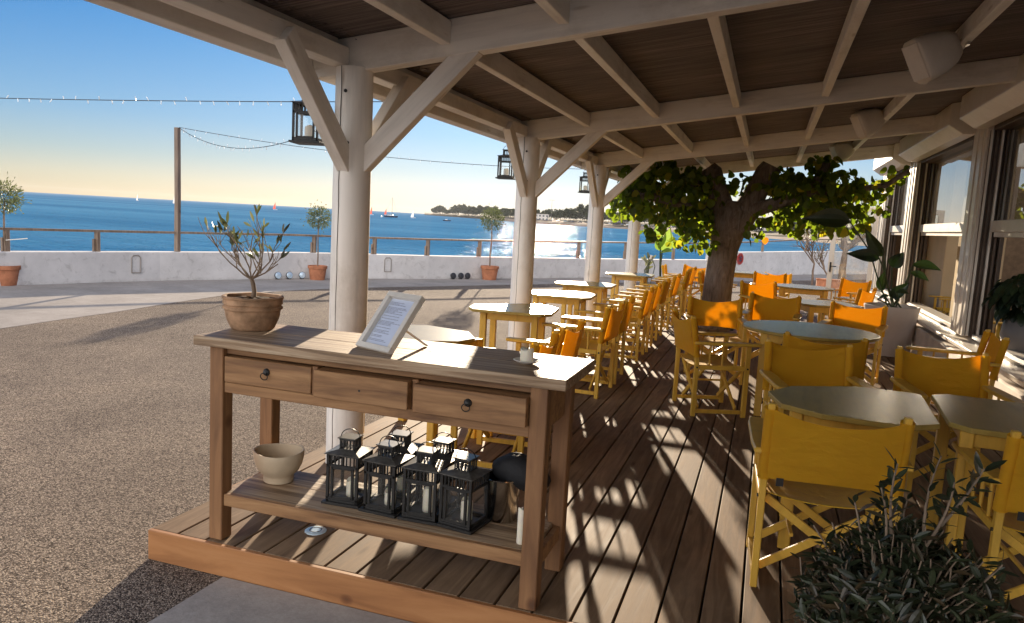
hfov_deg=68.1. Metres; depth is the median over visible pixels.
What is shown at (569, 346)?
director chair
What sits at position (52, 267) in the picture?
sea wall
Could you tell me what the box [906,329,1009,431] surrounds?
director chair
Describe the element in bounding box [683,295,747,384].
director chair
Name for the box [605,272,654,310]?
cafe table
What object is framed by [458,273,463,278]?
ground floodlight
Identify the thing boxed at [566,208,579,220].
pine tree
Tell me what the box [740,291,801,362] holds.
director chair
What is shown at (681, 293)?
director chair
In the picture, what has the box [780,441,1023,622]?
olive bush
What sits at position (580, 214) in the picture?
pine tree
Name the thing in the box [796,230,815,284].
bare tree
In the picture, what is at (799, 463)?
director chair
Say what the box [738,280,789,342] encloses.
director chair
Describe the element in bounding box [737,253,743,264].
round sign
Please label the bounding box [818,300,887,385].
director chair
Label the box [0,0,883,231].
sky
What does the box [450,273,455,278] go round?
ground floodlight
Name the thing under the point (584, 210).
pine tree
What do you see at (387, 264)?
service hatch
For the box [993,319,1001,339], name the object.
director chair
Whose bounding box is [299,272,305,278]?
ground floodlight
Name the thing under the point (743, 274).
cafe table
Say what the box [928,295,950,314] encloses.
director chair
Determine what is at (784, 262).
sea wall
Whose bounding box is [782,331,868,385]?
director chair
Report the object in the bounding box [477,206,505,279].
potted topiary
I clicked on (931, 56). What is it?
loudspeaker
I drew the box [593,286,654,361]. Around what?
director chair
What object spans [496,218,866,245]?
beach
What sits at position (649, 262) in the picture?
potted flower
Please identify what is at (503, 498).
ice bucket
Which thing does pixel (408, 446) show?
lantern
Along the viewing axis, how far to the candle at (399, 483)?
3.56 m
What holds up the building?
on the terrain at (553, 219)
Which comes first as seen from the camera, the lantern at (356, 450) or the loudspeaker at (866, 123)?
the lantern at (356, 450)
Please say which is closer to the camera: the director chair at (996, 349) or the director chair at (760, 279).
the director chair at (996, 349)
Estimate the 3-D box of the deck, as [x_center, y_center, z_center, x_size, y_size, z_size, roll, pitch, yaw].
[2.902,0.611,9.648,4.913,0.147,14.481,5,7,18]
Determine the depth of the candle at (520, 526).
3.10 m
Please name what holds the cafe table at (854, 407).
on the deck
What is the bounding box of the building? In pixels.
[536,214,548,219]
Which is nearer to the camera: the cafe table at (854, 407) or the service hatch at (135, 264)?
the cafe table at (854, 407)
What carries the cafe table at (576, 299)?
on the deck
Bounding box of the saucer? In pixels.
[513,357,539,364]
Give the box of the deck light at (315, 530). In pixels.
[305,526,326,534]
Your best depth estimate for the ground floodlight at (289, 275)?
17.66 m
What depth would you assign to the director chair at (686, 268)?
14.84 m
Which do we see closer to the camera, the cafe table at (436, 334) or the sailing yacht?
the cafe table at (436, 334)
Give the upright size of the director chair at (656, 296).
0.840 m
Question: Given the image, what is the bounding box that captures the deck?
[148,295,1023,622]
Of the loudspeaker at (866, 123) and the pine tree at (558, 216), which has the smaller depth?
the loudspeaker at (866, 123)
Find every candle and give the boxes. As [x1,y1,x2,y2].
[304,125,311,139]
[346,477,354,496]
[384,488,395,505]
[397,474,406,491]
[422,486,433,512]
[460,497,472,520]
[503,168,508,174]
[516,507,523,544]
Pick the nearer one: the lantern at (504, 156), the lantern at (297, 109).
the lantern at (297, 109)
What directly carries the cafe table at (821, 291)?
on the deck
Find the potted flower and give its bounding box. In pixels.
[641,252,655,283]
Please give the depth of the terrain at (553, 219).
866.50 m
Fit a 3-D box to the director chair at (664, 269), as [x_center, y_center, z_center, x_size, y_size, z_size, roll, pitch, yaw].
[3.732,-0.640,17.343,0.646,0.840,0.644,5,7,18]
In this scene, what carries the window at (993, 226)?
in the house
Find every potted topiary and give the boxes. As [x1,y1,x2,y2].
[0,171,31,285]
[300,199,331,279]
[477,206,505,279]
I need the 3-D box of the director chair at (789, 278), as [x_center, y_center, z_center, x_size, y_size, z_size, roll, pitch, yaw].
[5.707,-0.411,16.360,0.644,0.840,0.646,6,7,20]
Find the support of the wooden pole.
on the sea wall at (52, 267)
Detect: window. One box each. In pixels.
[877,167,909,294]
[902,135,974,326]
[964,112,1023,365]
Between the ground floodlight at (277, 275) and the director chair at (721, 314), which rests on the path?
the ground floodlight at (277, 275)
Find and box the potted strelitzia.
[803,208,940,356]
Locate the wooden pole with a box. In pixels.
[174,127,180,251]
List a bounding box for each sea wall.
[0,251,706,285]
[705,251,873,274]
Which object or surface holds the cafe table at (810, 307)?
on the deck
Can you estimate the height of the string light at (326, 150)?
0.462 m
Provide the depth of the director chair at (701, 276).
12.75 m
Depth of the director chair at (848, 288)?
13.15 m
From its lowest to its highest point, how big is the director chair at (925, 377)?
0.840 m
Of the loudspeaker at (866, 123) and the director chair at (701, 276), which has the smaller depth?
the loudspeaker at (866, 123)
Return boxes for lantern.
[288,100,324,145]
[321,428,375,508]
[358,435,414,518]
[373,425,424,501]
[397,441,450,525]
[419,432,468,510]
[437,448,492,534]
[495,146,514,179]
[578,170,589,192]
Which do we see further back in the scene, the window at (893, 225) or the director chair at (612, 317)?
the window at (893, 225)
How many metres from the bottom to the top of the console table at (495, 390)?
0.955 m
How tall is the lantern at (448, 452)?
0.343 m
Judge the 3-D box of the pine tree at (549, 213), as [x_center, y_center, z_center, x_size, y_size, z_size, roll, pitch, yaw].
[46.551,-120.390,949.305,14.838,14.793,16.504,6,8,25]
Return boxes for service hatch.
[131,255,140,272]
[384,257,391,271]
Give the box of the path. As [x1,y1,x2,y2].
[0,274,872,328]
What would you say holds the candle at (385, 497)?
in the lantern at (391, 457)
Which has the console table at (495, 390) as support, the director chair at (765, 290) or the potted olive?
the potted olive
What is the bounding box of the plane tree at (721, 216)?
[605,155,910,329]
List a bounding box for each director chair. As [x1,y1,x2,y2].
[450,330,559,468]
[487,318,585,437]
[542,301,625,398]
[564,295,635,383]
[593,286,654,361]
[606,282,662,351]
[619,277,670,340]
[635,273,681,329]
[651,269,691,318]
[657,266,696,312]
[661,264,675,283]
[665,264,705,304]
[672,308,763,417]
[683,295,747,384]
[698,270,736,299]
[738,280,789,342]
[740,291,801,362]
[746,402,915,586]
[750,271,786,296]
[759,338,876,417]
[764,272,792,298]
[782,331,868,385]
[817,287,876,320]
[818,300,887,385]
[827,277,871,318]
[890,346,1023,492]
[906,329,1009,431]
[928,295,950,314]
[952,430,1023,608]
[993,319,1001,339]
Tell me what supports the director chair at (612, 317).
on the deck
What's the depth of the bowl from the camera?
3.62 m
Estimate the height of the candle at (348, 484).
0.081 m
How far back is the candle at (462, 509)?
3.27 m
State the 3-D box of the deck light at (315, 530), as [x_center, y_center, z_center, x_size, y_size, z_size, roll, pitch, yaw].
[-0.950,1.063,3.665,0.104,0.018,0.104,5,7,18]
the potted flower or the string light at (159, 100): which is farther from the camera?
the potted flower
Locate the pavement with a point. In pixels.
(224, 600)
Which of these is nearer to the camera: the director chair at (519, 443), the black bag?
the black bag
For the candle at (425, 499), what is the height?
0.111 m
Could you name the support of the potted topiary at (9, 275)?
on the path
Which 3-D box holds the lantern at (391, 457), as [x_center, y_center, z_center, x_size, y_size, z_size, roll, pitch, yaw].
[-0.554,0.716,3.396,0.185,0.343,0.185,6,8,21]
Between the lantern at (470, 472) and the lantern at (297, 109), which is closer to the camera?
the lantern at (470, 472)
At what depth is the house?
9.24 m
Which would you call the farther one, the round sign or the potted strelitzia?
the round sign
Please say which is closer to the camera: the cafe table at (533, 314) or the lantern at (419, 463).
the lantern at (419, 463)
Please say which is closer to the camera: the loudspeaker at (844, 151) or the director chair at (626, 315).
the director chair at (626, 315)
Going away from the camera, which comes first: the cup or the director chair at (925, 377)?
the cup
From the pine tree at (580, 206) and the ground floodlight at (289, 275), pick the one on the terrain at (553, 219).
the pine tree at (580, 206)
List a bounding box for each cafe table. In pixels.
[363,325,482,446]
[469,303,558,351]
[532,290,596,354]
[555,281,616,329]
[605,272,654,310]
[734,270,768,278]
[743,320,880,415]
[768,386,939,548]
[777,283,834,322]
[800,299,863,322]
[926,394,1023,547]
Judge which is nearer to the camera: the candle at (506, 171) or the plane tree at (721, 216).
the candle at (506, 171)
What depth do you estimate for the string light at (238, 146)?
13.46 m
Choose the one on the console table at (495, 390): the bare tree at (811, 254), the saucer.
the saucer
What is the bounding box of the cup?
[520,346,533,361]
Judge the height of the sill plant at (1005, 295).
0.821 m
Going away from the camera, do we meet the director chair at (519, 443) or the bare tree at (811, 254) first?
the director chair at (519, 443)
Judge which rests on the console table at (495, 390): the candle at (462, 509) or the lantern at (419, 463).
the lantern at (419, 463)
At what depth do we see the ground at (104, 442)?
5.44 m
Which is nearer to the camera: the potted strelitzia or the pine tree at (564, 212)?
the potted strelitzia
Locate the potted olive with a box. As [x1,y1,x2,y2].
[198,204,290,331]
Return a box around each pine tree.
[542,210,554,218]
[554,213,561,218]
[561,208,568,218]
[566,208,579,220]
[575,210,584,219]
[577,203,584,219]
[581,205,588,220]
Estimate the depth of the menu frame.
3.31 m
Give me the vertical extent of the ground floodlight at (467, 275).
0.182 m
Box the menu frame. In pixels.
[355,291,427,353]
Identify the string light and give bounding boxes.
[0,95,382,105]
[179,127,545,167]
[180,128,315,150]
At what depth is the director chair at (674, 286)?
11.53 m
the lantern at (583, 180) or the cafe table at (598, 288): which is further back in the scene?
the lantern at (583, 180)
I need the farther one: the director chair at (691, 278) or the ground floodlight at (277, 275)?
the ground floodlight at (277, 275)
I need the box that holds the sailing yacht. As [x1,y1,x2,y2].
[384,197,397,217]
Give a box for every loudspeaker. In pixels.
[829,141,854,162]
[850,108,885,138]
[902,30,970,83]
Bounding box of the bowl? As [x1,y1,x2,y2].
[253,443,304,484]
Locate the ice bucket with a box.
[483,469,519,523]
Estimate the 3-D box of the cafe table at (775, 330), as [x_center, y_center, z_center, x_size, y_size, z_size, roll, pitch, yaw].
[2.569,0.518,6.632,1.120,0.735,1.100,5,7,18]
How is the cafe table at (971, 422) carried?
on the deck
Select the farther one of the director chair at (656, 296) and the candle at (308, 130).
the director chair at (656, 296)
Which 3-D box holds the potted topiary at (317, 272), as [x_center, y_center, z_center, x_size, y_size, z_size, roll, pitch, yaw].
[-4.589,-1.698,17.917,0.815,1.896,0.728,-2,8,-34]
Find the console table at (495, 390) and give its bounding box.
[193,324,594,610]
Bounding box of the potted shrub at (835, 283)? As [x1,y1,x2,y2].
[812,239,840,288]
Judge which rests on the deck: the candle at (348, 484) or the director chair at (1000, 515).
the director chair at (1000, 515)
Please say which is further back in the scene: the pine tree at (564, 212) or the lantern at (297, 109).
the pine tree at (564, 212)
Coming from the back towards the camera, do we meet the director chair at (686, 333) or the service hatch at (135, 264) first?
the service hatch at (135, 264)
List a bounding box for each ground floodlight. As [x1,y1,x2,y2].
[274,272,281,278]
[286,272,292,278]
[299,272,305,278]
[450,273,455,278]
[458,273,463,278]
[465,273,470,278]
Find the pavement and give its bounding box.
[148,577,412,622]
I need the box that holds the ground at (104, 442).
[0,280,872,622]
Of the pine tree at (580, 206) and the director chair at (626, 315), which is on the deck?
the director chair at (626, 315)
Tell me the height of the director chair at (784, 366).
0.840 m
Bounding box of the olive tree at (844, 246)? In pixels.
[837,201,878,279]
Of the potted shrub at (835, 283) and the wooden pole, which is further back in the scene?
the potted shrub at (835, 283)
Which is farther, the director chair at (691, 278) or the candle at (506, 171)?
the director chair at (691, 278)
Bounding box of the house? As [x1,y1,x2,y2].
[870,53,1023,400]
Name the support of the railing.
on the sea wall at (52, 267)
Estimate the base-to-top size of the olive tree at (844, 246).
3.294 m
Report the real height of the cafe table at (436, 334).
0.735 m
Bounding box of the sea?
[0,191,866,258]
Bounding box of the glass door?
[826,207,878,298]
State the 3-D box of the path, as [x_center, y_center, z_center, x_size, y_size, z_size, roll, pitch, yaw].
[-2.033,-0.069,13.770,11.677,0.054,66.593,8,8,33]
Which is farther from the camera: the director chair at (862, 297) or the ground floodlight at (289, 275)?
the ground floodlight at (289, 275)
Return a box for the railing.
[0,227,865,259]
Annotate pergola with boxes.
[84,0,1023,466]
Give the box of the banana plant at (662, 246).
[654,226,672,276]
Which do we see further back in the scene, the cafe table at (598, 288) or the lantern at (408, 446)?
the cafe table at (598, 288)
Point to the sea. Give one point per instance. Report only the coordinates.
(60, 211)
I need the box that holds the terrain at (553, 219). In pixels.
[424,212,866,242]
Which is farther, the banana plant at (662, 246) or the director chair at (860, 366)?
the banana plant at (662, 246)
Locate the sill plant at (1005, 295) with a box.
[981,274,1023,352]
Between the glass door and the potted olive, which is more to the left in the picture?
the potted olive
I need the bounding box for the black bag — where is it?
[492,452,550,490]
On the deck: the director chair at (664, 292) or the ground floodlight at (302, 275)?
the director chair at (664, 292)
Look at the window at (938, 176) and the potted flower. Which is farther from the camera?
the potted flower
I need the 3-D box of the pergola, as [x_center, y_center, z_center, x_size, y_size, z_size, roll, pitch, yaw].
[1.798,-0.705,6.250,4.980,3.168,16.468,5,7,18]

